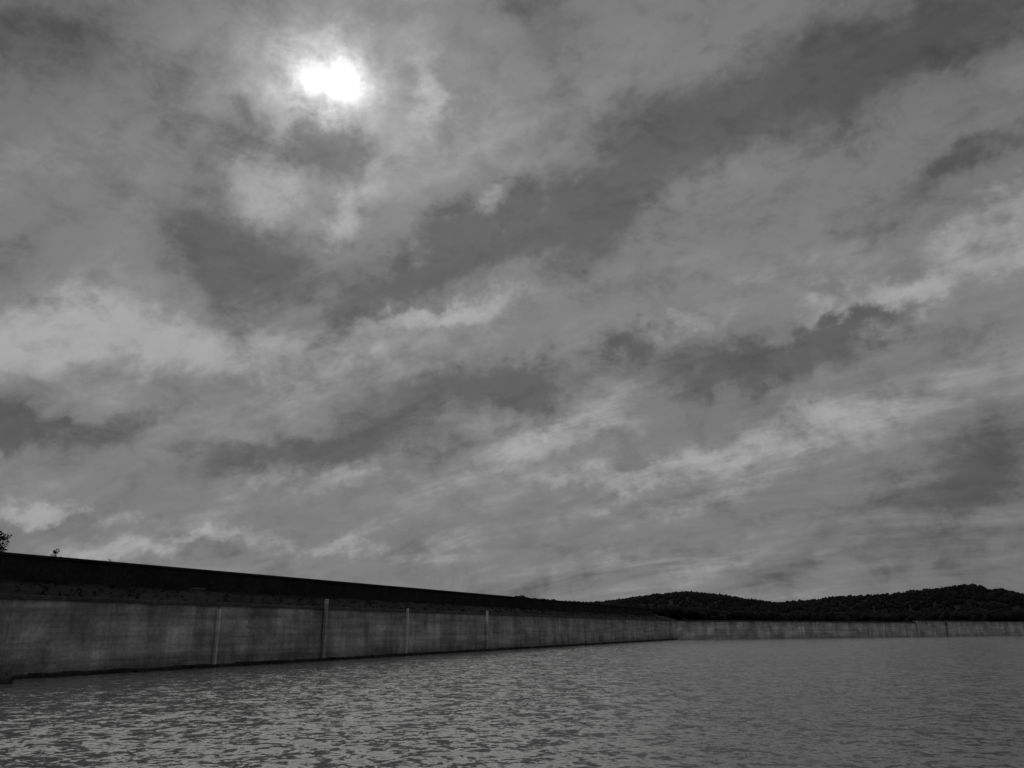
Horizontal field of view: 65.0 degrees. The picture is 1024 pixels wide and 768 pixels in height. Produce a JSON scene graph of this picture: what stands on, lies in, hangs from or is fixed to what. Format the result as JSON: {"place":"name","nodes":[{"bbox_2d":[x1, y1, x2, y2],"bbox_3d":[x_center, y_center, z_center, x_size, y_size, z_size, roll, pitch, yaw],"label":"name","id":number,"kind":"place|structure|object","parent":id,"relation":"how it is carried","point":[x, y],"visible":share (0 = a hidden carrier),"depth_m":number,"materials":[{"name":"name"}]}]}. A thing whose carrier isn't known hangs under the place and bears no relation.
{"place":"outdoors","nodes":[
{"label":"outdoors","id":0,"kind":"place"},
{"bbox_2d":[190,588,205,601],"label":"marker block","id":1,"kind":"structure","parent":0,"point":[197,594],"depth_m":51.42,"materials":[{"name":"concrete"}]},
{"bbox_2d":[0,579,674,619],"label":"grass embankment","id":2,"kind":"structure","parent":0,"point":[89,589],"depth_m":57.54,"materials":[{"name":"black plant"}]},
{"bbox_2d":[0,531,11,551],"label":"young tree","id":3,"kind":"object","parent":2,"relation":"on","point":[2,548],"visible":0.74,"depth_m":48.32,"materials":[{"name":"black plant"}]},
{"bbox_2d":[50,548,59,556],"bbox_3d":[-29.046,11.477,50.807,0.968,2.142,0.589,-9,-19,28],"label":"young tree","id":4,"kind":"object","parent":2,"relation":"on","point":[55,551],"visible":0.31,"depth_m":51.03,"materials":[{"name":"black plant"}]},
{"bbox_2d":[0,555,651,614],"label":"parapet wall","id":5,"kind":"structure","parent":2,"relation":"on","point":[21,568],"depth_m":61.57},
{"bbox_2d":[0,552,650,608],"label":"parapet coping","id":6,"kind":"object","parent":5,"relation":"on","point":[95,561],"visible":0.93,"depth_m":61.46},
{"bbox_2d":[0,578,663,619],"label":"scrub vegetation","id":7,"kind":"object","parent":2,"relation":"on","point":[161,590],"visible":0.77,"depth_m":62.16,"materials":[{"name":"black plant"}]},
{"bbox_2d":[0,636,1023,767],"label":"reservoir water","id":8,"kind":"structure","parent":0,"point":[912,702],"depth_m":24.38,"materials":[{"name":"grey liquid"}]},
{"bbox_2d":[0,669,14,684],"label":"boulder","id":9,"kind":"object","parent":8,"relation":"in","point":[6,678],"visible":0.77,"depth_m":35.87,"materials":[{"name":"grey stone"}]},
{"bbox_2d":[0,598,675,674],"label":"reservoir wall","id":10,"kind":"structure","parent":8,"relation":"in","point":[45,636],"depth_m":54.01,"materials":[{"name":"concrete"}]},
{"bbox_2d":[0,593,674,620],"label":"coping","id":11,"kind":"object","parent":10,"relation":"on","point":[38,597],"visible":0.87,"depth_m":54.20,"materials":[{"name":"concrete"}]},
{"bbox_2d":[12,638,676,678],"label":"footing stones","id":12,"kind":"object","parent":10,"relation":"on","point":[93,672],"visible":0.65,"depth_m":53.56,"materials":[{"name":"black stone"}]},
{"bbox_2d":[212,599,487,663],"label":"pilaster posts","id":13,"kind":"object","parent":10,"relation":"attached to","point":[323,650],"visible":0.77,"depth_m":62.10,"materials":[{"name":"concrete"}]},
{"bbox_2d":[674,621,1023,638],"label":"reservoir wall","id":14,"kind":"structure","parent":8,"relation":"in","point":[717,630],"depth_m":205.24,"materials":[{"name":"concrete"}]},
{"bbox_2d":[675,620,1023,622],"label":"coping","id":15,"kind":"object","parent":14,"relation":"on","point":[837,621],"visible":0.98,"depth_m":206.42,"materials":[{"name":"concrete"}]},
{"bbox_2d":[916,621,949,636],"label":"pilaster posts","id":16,"kind":"object","parent":14,"relation":"attached to","point":[918,628],"visible":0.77,"depth_m":226.46,"materials":[{"name":"concrete"}]},
{"bbox_2d":[0,0,1023,601],"label":"sky","id":17,"kind":"structure","parent":0,"point":[561,300],"materials":[{"name":"grey"}]},
{"bbox_2d":[514,595,1023,621],"bbox_3d":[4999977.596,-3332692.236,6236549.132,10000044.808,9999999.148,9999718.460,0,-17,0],"label":"tree belt","id":18,"kind":"object","parent":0,"point":[676,612],"visible":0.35,"depth_m":307.80,"materials":[{"name":"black plant"}]},
{"bbox_2d":[639,589,1019,612],"bbox_3d":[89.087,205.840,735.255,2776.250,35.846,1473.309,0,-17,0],"label":"hills","id":19,"kind":"structure","parent":0,"point":[957,606],"depth_m":568.29,"materials":[{"name":"black plant"}]},
{"bbox_2d":[566,583,1023,613],"bbox_3d":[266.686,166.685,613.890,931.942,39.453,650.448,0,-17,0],"label":"hill forest","id":20,"kind":"object","parent":19,"relation":"on","point":[949,595],"visible":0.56,"depth_m":603.95,"materials":[{"name":"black plant"}]}
]}

